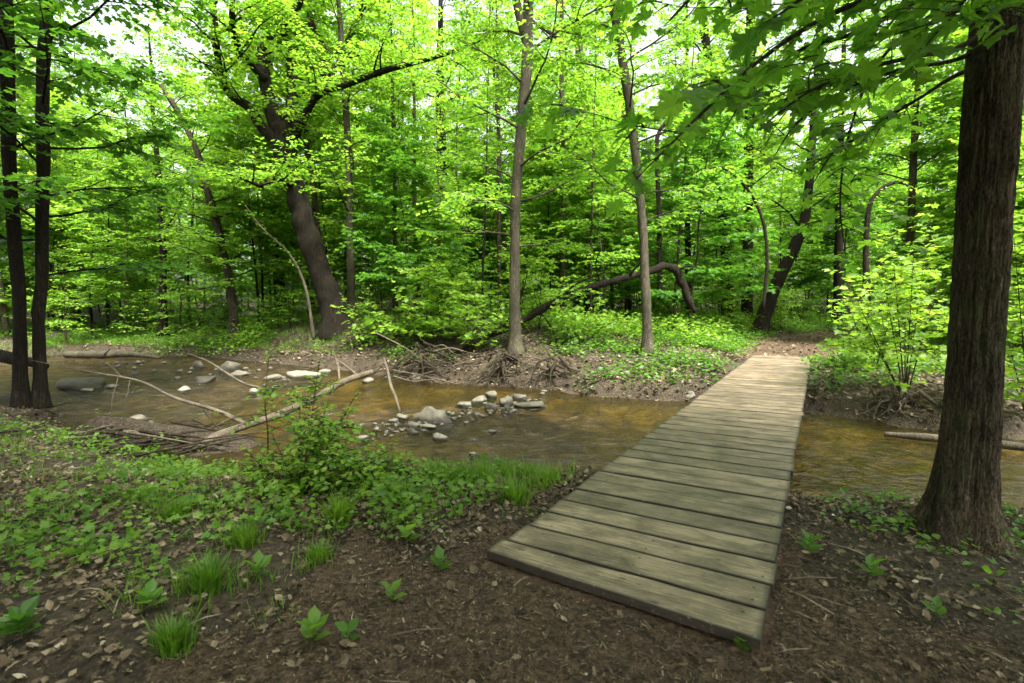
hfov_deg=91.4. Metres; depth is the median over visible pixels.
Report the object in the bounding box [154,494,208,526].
grass tuft
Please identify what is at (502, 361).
root tangle
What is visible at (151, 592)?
seedling
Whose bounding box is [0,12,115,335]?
forest tree
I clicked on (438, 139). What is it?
bare sapling
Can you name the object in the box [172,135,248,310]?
young tree
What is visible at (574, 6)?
forest tree
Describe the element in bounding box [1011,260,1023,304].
young tree
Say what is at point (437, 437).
stone
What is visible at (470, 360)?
stick
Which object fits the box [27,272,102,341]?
shrub
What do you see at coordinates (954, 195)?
young tree
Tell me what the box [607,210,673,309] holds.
young tree
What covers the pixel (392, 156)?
young tree
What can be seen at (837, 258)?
forest tree
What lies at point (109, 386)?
stone
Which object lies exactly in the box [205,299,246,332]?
shrub
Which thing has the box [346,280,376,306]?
shrub
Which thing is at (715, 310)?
shrub
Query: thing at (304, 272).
shrub
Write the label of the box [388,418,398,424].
stone
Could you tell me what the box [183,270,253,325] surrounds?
shrub
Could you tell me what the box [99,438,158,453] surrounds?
stick
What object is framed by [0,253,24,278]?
young tree
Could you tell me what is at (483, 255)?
bare sapling
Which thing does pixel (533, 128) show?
forest tree
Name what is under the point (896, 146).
forest tree
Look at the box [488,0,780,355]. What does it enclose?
forest tree
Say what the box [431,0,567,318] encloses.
forest tree
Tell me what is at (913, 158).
forest tree
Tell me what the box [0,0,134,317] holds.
forest tree
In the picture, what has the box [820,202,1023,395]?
shrub
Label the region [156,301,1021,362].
undergrowth
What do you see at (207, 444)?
stick
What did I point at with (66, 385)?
boulder
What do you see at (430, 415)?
boulder
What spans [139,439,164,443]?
stick
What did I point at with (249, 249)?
young tree
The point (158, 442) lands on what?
stick
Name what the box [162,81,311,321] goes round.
young tree
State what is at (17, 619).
seedling
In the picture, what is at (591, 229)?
bare sapling
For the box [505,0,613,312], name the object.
forest tree
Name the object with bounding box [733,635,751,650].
seedling
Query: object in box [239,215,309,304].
young tree
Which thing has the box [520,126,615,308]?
young tree
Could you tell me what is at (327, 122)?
forest tree
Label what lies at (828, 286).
young tree
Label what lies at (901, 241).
young tree
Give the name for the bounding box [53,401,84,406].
stick
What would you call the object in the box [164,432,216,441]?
stick
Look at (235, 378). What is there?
dead branch
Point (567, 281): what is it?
young tree
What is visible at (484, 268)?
young tree
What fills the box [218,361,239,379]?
boulder
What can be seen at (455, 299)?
shrub
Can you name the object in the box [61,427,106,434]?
stick
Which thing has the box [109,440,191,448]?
stick
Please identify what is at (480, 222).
young tree
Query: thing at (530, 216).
young tree
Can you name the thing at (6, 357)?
fallen log
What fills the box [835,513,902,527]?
root
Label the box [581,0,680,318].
forest tree
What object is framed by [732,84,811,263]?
forest tree
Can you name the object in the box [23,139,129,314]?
young tree
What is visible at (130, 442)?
stick
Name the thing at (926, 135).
forest tree
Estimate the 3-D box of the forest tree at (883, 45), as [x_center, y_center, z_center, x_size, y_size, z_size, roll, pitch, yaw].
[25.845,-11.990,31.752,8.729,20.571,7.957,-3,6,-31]
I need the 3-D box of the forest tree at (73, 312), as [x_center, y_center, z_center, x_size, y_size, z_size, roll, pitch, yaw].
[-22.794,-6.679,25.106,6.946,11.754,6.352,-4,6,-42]
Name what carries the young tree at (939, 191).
on the ground at (680, 400)
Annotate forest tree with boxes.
[0,0,91,288]
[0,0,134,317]
[0,0,199,408]
[0,0,242,408]
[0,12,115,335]
[0,90,148,322]
[24,7,184,310]
[51,5,240,338]
[89,47,189,279]
[99,64,315,343]
[161,101,243,299]
[164,0,435,314]
[168,0,345,318]
[180,94,255,252]
[226,0,391,253]
[238,0,444,321]
[263,30,356,311]
[303,0,424,301]
[313,0,456,314]
[326,45,412,307]
[342,0,455,303]
[360,0,482,311]
[369,0,511,308]
[394,0,670,357]
[406,18,495,249]
[423,0,582,312]
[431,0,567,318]
[448,6,533,248]
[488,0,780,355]
[495,0,651,312]
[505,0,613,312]
[510,0,668,319]
[513,79,573,280]
[580,99,655,290]
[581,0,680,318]
[585,4,653,304]
[630,0,783,319]
[646,0,786,328]
[656,1,841,320]
[683,16,798,253]
[719,0,940,335]
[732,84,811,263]
[759,2,937,326]
[806,0,1023,339]
[820,81,930,313]
[866,0,958,304]
[882,2,1018,228]
[917,126,956,194]
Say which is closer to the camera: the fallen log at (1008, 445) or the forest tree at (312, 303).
the fallen log at (1008, 445)
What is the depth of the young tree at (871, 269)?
25.73 m
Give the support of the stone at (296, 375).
in the creek water
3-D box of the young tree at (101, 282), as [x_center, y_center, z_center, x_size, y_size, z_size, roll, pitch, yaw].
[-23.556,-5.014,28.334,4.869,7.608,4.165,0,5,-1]
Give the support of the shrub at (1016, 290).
on the ground at (680, 400)
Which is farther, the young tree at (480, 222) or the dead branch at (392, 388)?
the young tree at (480, 222)
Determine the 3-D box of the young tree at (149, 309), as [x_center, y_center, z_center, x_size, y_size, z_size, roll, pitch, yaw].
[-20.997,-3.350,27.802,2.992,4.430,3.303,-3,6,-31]
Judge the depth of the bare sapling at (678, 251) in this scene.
17.20 m
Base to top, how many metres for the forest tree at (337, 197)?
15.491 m
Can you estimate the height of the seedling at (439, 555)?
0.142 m
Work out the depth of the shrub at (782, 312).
21.48 m
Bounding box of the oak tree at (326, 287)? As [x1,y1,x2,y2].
[128,0,518,340]
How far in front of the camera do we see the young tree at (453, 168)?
28.81 m
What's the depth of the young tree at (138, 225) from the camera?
25.05 m
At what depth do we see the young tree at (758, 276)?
28.75 m
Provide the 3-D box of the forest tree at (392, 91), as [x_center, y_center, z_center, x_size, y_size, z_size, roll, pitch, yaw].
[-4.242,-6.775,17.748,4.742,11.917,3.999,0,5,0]
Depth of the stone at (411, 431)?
7.31 m
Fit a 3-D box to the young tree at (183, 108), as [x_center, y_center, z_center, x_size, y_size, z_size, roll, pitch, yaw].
[-15.679,-6.893,24.467,6.961,12.644,6.130,0,5,-4]
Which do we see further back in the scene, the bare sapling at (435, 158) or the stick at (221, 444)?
the bare sapling at (435, 158)
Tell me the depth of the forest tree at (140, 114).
40.74 m
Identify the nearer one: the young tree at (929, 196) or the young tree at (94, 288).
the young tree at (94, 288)
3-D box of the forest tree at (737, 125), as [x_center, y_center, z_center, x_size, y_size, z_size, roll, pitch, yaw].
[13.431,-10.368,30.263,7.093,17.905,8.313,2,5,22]
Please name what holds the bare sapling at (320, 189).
on the ground at (680, 400)
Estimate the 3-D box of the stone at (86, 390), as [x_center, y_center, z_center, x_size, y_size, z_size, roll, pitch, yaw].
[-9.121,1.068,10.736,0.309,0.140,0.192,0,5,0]
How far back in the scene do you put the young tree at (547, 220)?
19.04 m
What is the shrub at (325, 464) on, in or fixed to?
on the ground at (680, 400)
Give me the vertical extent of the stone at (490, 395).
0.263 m
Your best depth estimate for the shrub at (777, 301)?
22.51 m
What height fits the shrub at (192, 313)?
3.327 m
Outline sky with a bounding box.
[0,0,966,291]
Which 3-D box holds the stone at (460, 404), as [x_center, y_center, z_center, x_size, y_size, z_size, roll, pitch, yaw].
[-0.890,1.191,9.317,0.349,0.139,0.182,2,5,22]
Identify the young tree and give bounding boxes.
[0,157,52,306]
[0,193,55,318]
[0,197,73,317]
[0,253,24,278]
[1,159,119,329]
[4,87,146,323]
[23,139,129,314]
[48,185,156,323]
[49,117,172,330]
[49,141,199,333]
[54,184,138,316]
[61,154,157,322]
[79,162,152,305]
[98,161,181,323]
[102,135,199,314]
[104,226,157,303]
[107,250,158,314]
[113,63,251,325]
[130,199,203,295]
[136,205,217,312]
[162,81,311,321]
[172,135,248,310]
[176,46,340,321]
[194,190,272,311]
[195,165,257,308]
[232,195,306,305]
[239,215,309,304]
[240,75,359,314]
[253,213,306,302]
[264,266,316,305]
[285,123,364,277]
[286,203,360,301]
[294,145,392,297]
[295,110,398,260]
[329,165,422,306]
[333,94,478,318]
[355,168,432,296]
[357,155,449,305]
[367,152,435,293]
[389,183,477,313]
[400,100,495,273]
[403,155,508,304]
[429,151,538,311]
[432,139,520,313]
[450,227,495,303]
[459,161,522,311]
[468,235,503,308]
[474,87,560,311]
[484,100,604,321]
[493,218,567,313]
[505,172,554,304]
[520,53,645,316]
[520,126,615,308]
[527,70,695,312]
[536,197,612,309]
[537,97,616,309]
[540,222,583,305]
[558,120,635,299]
[566,105,656,312]
[576,150,677,324]
[596,105,654,288]
[606,158,715,294]
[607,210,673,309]
[608,68,792,330]
[615,116,691,314]
[615,139,720,291]
[665,116,793,315]
[667,143,725,278]
[673,229,738,307]
[692,196,740,296]
[693,190,776,311]
[700,195,800,311]
[753,134,831,319]
[759,160,873,306]
[761,175,833,313]
[762,193,805,300]
[772,181,832,310]
[773,139,904,301]
[798,144,896,313]
[813,175,861,309]
[844,194,901,312]
[856,162,947,313]
[861,0,1023,280]
[871,201,951,302]
[872,88,1023,306]
[877,145,957,305]
[880,122,1023,332]
[885,172,953,299]
[894,38,1023,297]
[902,38,1023,263]
[924,151,1022,233]
[942,120,1023,257]
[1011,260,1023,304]
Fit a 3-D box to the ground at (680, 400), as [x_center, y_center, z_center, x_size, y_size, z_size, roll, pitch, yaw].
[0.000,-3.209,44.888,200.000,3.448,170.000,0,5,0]
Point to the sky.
(106, 29)
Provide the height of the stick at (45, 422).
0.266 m
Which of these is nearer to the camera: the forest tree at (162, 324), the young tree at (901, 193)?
the forest tree at (162, 324)
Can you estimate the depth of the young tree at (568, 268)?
24.40 m
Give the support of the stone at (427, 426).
in the creek water
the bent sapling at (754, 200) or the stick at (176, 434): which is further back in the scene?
the bent sapling at (754, 200)
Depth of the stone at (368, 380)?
11.89 m
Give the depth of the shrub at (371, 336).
15.04 m
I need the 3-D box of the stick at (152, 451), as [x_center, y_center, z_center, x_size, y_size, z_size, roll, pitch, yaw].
[-3.974,1.300,6.321,1.389,0.051,0.045,-5,7,-44]
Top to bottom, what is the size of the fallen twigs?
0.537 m
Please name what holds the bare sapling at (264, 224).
on the ground at (680, 400)
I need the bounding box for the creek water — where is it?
[0,355,1023,507]
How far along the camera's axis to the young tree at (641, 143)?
21.91 m
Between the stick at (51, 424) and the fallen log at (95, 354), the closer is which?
the stick at (51, 424)
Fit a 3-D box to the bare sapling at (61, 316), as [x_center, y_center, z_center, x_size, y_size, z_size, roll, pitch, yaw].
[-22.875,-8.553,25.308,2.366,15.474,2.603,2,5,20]
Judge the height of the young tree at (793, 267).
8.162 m
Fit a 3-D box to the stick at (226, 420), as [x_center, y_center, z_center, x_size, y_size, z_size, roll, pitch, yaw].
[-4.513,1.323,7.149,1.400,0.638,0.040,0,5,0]
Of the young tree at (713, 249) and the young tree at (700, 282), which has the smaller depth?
the young tree at (713, 249)
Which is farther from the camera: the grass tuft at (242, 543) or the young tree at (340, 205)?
the young tree at (340, 205)
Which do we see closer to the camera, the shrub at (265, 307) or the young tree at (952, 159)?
the young tree at (952, 159)
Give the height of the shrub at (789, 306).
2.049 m
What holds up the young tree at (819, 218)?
on the ground at (680, 400)
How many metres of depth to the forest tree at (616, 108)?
29.48 m
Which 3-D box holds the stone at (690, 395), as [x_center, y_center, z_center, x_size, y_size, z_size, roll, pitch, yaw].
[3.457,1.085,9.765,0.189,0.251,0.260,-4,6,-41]
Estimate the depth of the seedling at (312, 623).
2.17 m
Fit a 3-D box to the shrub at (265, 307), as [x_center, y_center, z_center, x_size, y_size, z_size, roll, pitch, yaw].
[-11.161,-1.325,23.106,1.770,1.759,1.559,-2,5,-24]
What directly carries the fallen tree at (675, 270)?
on the ground at (680, 400)
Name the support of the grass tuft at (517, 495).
on the ground at (680, 400)
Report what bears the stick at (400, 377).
in the creek water
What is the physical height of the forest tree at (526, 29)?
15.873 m
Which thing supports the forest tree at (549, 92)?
on the ground at (680, 400)
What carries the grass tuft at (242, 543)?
on the ground at (680, 400)
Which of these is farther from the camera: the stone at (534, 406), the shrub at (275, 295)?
the shrub at (275, 295)
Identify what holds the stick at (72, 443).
on the ground at (680, 400)
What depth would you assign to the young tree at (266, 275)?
19.93 m
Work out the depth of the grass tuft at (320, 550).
2.87 m
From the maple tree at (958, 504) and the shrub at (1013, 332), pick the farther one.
the shrub at (1013, 332)
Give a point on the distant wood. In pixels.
(523, 204)
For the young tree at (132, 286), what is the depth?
33.37 m
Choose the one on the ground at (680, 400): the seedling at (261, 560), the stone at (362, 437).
the seedling at (261, 560)
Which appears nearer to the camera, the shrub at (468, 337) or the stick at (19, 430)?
the stick at (19, 430)
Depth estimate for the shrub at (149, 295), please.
20.09 m
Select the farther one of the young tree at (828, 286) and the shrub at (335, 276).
the young tree at (828, 286)
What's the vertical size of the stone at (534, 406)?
0.178 m
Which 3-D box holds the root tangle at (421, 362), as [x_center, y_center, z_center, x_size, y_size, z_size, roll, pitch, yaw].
[-2.131,0.471,12.226,3.460,1.080,1.205,0,5,0]
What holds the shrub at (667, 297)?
on the ground at (680, 400)
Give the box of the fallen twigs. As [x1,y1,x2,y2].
[1,441,1023,682]
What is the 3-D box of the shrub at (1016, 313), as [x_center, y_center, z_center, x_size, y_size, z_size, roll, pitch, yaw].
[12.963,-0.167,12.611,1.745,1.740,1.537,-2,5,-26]
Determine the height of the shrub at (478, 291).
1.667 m
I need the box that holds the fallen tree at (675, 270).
[437,240,698,358]
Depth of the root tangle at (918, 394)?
8.00 m
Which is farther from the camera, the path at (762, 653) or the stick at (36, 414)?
the stick at (36, 414)
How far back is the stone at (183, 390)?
10.72 m
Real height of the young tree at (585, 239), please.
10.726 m
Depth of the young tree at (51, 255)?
21.94 m
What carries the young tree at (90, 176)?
on the ground at (680, 400)
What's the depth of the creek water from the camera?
7.50 m
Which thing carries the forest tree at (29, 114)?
on the ground at (680, 400)
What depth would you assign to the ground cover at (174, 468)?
3.45 m
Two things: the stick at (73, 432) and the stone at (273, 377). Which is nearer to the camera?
the stick at (73, 432)
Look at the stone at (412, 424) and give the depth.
7.73 m
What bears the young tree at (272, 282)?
on the ground at (680, 400)
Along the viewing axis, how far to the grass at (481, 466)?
4.19 m
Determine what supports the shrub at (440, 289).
on the ground at (680, 400)
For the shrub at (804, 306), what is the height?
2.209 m
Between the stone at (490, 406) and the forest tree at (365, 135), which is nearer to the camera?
the stone at (490, 406)
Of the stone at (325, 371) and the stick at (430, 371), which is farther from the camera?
the stone at (325, 371)
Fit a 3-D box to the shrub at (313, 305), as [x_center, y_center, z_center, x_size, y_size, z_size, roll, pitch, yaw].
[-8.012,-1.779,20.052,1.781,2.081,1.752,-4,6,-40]
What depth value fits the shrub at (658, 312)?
20.84 m
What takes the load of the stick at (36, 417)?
on the ground at (680, 400)
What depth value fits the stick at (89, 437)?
6.73 m
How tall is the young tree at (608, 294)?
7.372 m
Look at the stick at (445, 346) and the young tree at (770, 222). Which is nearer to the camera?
the stick at (445, 346)
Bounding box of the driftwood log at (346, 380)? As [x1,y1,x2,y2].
[192,350,373,451]
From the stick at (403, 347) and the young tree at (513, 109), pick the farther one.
the young tree at (513, 109)
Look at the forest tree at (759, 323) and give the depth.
19.57 m
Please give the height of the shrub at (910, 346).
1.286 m
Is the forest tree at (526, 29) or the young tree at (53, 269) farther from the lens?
the young tree at (53, 269)
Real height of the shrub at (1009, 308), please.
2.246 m
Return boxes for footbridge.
[487,355,812,649]
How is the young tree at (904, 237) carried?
on the ground at (680, 400)
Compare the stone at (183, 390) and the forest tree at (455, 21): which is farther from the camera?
the forest tree at (455, 21)
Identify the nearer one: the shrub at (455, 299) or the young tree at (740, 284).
the shrub at (455, 299)
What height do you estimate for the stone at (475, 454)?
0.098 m
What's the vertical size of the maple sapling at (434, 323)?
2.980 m
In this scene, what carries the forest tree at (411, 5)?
on the ground at (680, 400)
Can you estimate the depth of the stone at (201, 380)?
11.93 m
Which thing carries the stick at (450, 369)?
on the ground at (680, 400)
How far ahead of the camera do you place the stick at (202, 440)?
6.45 m
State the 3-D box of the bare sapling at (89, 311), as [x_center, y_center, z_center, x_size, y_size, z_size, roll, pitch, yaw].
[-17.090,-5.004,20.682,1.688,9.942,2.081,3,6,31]
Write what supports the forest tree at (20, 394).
on the ground at (680, 400)
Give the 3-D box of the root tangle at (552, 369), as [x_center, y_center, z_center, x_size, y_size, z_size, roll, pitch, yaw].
[0.894,0.696,10.965,1.650,0.792,0.547,0,5,0]
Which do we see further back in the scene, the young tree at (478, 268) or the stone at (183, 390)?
the young tree at (478, 268)
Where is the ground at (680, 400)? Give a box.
[0,292,1023,682]
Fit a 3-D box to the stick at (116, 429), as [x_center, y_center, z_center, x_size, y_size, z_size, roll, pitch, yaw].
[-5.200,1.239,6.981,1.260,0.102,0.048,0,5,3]
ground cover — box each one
[0,309,1023,397]
[0,409,1023,623]
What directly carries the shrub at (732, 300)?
on the ground at (680, 400)
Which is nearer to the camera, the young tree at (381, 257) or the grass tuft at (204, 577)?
the grass tuft at (204, 577)
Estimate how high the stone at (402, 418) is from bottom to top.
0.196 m
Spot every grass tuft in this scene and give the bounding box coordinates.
[116,599,215,662]
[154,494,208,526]
[160,542,249,603]
[219,517,267,551]
[289,535,339,572]
[313,487,363,528]
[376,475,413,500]
[493,469,540,508]
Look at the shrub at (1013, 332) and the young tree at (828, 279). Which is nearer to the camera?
the shrub at (1013, 332)
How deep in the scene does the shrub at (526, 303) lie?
14.98 m
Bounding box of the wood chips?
[0,484,1023,682]
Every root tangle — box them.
[357,338,495,381]
[455,346,540,392]
[516,355,591,391]
[848,374,941,425]
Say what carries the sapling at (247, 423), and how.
on the ground at (680, 400)
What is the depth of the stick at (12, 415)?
7.22 m
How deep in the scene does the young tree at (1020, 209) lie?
17.45 m
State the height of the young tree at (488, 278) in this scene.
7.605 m
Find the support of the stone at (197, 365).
in the creek water
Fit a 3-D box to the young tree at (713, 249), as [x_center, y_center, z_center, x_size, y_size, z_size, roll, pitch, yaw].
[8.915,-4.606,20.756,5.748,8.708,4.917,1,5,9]
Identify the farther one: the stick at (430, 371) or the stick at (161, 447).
the stick at (430, 371)
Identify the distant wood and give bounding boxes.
[3,12,1021,309]
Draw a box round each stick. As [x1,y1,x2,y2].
[0,430,47,433]
[5,412,36,428]
[9,414,67,417]
[19,414,53,421]
[21,409,60,413]
[25,420,78,429]
[32,417,61,426]
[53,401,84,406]
[60,441,111,446]
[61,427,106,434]
[66,431,89,434]
[68,428,163,439]
[69,433,94,435]
[80,425,113,434]
[81,435,120,439]
[89,431,122,432]
[91,437,131,443]
[96,427,128,430]
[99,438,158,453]
[105,437,184,449]
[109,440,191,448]
[110,430,162,442]
[117,434,189,444]
[123,430,221,449]
[129,434,254,457]
[135,432,258,453]
[138,428,189,440]
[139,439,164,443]
[159,439,215,448]
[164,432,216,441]
[171,420,287,441]
[172,435,254,454]
[172,442,232,446]
[192,443,240,446]
[193,418,214,428]
[203,409,219,429]
[210,412,243,427]
[375,332,438,368]
[387,376,413,380]
[393,369,459,384]
[394,376,443,384]
[406,366,434,369]
[407,355,470,379]
[428,358,471,375]
[433,344,458,354]
[433,347,483,354]
[449,349,498,367]
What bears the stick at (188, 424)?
on the ground at (680, 400)
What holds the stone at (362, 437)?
in the creek water
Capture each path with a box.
[139,519,1023,682]
[727,328,882,359]
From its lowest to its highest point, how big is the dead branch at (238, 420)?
0.806 m
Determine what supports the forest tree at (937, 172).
on the ground at (680, 400)
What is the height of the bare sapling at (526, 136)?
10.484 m
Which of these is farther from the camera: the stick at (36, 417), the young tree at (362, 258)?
the young tree at (362, 258)
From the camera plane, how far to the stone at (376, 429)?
7.47 m
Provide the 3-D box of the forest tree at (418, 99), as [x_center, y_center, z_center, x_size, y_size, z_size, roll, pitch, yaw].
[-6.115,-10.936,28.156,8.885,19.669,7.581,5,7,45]
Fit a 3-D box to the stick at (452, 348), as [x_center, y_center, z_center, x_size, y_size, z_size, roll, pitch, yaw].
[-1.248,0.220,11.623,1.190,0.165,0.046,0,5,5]
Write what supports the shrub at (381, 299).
on the ground at (680, 400)
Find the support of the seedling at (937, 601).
on the ground at (680, 400)
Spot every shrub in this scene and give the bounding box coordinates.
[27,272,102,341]
[27,292,87,331]
[101,289,170,335]
[117,310,142,325]
[144,258,216,335]
[175,293,221,328]
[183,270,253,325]
[183,283,245,326]
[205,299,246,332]
[216,357,442,504]
[228,299,251,322]
[237,295,290,334]
[251,296,286,320]
[255,271,306,323]
[268,285,309,328]
[286,235,346,305]
[295,271,316,315]
[324,240,386,308]
[330,284,405,344]
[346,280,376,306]
[357,259,403,308]
[373,283,406,307]
[414,253,466,323]
[440,284,523,350]
[441,283,474,319]
[453,278,494,314]
[467,294,493,315]
[485,225,569,325]
[490,230,583,328]
[541,265,621,344]
[588,298,617,317]
[593,286,619,316]
[635,282,705,321]
[639,281,691,317]
[651,295,688,330]
[693,272,744,331]
[701,276,758,324]
[744,288,798,316]
[745,282,794,329]
[773,290,802,329]
[779,283,823,320]
[794,297,822,317]
[816,273,924,367]
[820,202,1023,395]
[880,318,930,349]
[897,251,951,336]
[918,189,1023,409]
[923,294,949,322]
[1006,304,1023,346]
[1006,305,1023,354]
[1008,280,1021,344]
[1009,263,1023,343]
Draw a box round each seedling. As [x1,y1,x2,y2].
[0,594,43,638]
[133,578,168,611]
[243,550,271,579]
[297,605,330,642]
[335,617,359,640]
[380,578,406,600]
[396,523,421,540]
[428,545,451,568]
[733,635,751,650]
[797,529,824,551]
[857,553,887,576]
[920,596,946,618]
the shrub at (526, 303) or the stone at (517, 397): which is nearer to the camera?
the stone at (517, 397)
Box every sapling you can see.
[21,48,76,318]
[50,158,63,323]
[66,104,127,334]
[148,86,193,313]
[149,147,200,325]
[213,355,304,471]
[238,201,315,339]
[242,11,271,316]
[292,182,304,307]
[299,76,338,254]
[351,243,497,345]
[412,23,466,314]
[417,106,456,260]
[439,43,481,315]
[451,0,517,319]
[501,70,541,213]
[553,2,617,324]
[648,77,722,299]
[657,1,724,335]
[693,166,768,307]
[852,181,925,329]
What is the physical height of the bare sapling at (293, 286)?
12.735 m
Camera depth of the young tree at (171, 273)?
32.87 m
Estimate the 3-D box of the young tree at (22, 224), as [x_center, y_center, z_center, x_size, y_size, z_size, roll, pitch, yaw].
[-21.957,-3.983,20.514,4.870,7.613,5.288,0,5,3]
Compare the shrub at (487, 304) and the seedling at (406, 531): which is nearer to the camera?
the seedling at (406, 531)
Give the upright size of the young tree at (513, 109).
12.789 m
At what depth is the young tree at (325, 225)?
31.47 m
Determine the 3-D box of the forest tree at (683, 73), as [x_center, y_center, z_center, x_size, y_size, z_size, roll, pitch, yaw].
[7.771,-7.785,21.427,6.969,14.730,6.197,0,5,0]
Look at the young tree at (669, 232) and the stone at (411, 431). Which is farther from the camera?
the young tree at (669, 232)
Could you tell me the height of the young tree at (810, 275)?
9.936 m
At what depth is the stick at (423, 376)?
11.54 m
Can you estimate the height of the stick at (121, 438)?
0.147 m
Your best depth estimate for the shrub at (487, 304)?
19.83 m
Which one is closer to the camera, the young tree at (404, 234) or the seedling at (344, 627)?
the seedling at (344, 627)
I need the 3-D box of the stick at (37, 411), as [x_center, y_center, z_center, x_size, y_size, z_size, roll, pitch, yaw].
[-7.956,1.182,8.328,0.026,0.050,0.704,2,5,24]
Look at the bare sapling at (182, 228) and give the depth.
22.92 m
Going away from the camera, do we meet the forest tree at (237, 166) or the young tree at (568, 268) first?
the young tree at (568, 268)
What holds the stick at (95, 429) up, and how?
on the ground at (680, 400)
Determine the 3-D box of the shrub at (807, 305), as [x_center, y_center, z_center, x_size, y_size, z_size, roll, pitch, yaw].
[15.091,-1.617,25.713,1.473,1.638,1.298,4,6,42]
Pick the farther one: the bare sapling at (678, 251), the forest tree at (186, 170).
the forest tree at (186, 170)
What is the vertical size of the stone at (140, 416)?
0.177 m
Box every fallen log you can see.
[0,349,49,368]
[63,349,160,358]
[884,432,1023,450]
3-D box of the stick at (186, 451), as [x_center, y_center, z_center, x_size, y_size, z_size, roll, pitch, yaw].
[-3.800,1.331,6.371,1.000,0.244,0.039,0,5,-5]
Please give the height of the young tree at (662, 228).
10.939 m
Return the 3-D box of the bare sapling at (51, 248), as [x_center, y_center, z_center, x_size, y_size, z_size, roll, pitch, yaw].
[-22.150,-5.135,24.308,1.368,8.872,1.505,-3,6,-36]
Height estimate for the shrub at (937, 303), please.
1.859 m
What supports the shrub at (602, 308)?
on the ground at (680, 400)
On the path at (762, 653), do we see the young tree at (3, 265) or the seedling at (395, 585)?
the seedling at (395, 585)
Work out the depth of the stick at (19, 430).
6.46 m
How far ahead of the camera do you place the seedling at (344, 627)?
2.17 m
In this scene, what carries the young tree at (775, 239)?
on the ground at (680, 400)
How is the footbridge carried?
on the ground at (680, 400)
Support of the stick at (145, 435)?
on the ground at (680, 400)
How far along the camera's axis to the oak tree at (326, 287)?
15.38 m
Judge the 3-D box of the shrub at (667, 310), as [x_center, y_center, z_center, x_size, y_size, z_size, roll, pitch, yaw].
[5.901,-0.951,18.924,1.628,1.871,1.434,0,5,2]
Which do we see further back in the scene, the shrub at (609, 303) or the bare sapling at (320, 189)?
the shrub at (609, 303)
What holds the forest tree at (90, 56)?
on the ground at (680, 400)
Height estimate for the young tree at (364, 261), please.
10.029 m
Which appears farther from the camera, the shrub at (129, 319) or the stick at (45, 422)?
the shrub at (129, 319)
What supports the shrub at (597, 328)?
on the ground at (680, 400)
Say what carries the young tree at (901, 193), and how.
on the ground at (680, 400)
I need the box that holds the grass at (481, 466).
[0,308,583,628]
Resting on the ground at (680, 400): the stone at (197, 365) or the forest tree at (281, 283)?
the forest tree at (281, 283)
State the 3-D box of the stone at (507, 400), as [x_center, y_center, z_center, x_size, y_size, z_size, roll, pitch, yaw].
[-0.111,1.179,9.309,0.263,0.391,0.202,-4,6,-42]
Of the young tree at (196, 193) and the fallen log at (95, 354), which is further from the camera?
the young tree at (196, 193)
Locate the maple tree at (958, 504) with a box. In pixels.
[512,0,1023,557]
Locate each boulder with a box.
[55,377,106,394]
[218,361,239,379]
[417,406,452,434]
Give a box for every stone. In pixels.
[80,388,93,393]
[103,384,117,389]
[129,414,151,420]
[176,386,191,394]
[192,361,203,372]
[194,376,215,385]
[231,371,248,378]
[248,388,258,397]
[262,374,281,381]
[287,370,321,381]
[318,369,331,374]
[357,435,369,445]
[362,377,373,383]
[372,427,378,433]
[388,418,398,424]
[396,413,407,424]
[407,421,419,429]
[407,428,419,435]
[412,413,418,421]
[422,423,435,430]
[432,433,447,444]
[455,401,472,409]
[469,452,479,459]
[471,395,486,407]
[484,402,499,413]
[486,390,496,402]
[499,395,512,414]
[513,394,526,401]
[514,401,545,411]
[685,391,694,399]
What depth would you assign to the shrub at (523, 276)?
15.05 m
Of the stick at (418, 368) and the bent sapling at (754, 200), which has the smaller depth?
the stick at (418, 368)
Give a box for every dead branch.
[31,352,245,424]
[98,345,262,387]
[383,357,400,412]
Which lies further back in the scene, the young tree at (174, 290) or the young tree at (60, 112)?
the young tree at (174, 290)
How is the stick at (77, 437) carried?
on the ground at (680, 400)
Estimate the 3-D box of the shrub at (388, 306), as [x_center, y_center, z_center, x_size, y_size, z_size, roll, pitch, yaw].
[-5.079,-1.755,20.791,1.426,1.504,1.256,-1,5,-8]
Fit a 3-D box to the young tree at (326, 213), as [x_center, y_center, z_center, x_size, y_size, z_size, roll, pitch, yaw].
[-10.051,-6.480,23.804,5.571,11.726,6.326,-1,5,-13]
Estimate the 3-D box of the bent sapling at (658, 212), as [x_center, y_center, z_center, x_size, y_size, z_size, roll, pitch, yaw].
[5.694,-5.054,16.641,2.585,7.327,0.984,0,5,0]
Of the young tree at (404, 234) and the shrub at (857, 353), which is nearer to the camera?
the shrub at (857, 353)
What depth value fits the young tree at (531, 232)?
21.71 m
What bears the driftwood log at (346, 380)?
on the creek water
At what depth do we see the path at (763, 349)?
16.86 m
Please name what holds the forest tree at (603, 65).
on the ground at (680, 400)
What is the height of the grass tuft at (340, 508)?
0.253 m
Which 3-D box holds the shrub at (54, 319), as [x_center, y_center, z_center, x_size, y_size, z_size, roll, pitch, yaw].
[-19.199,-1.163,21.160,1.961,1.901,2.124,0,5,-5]
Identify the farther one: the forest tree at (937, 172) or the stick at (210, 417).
the forest tree at (937, 172)
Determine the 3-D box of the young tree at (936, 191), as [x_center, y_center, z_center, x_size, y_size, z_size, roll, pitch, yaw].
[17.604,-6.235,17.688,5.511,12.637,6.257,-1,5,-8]
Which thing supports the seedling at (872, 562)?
on the ground at (680, 400)
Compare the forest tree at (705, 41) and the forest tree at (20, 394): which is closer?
the forest tree at (20, 394)
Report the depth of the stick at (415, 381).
11.45 m
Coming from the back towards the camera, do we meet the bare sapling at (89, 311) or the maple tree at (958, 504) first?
the bare sapling at (89, 311)

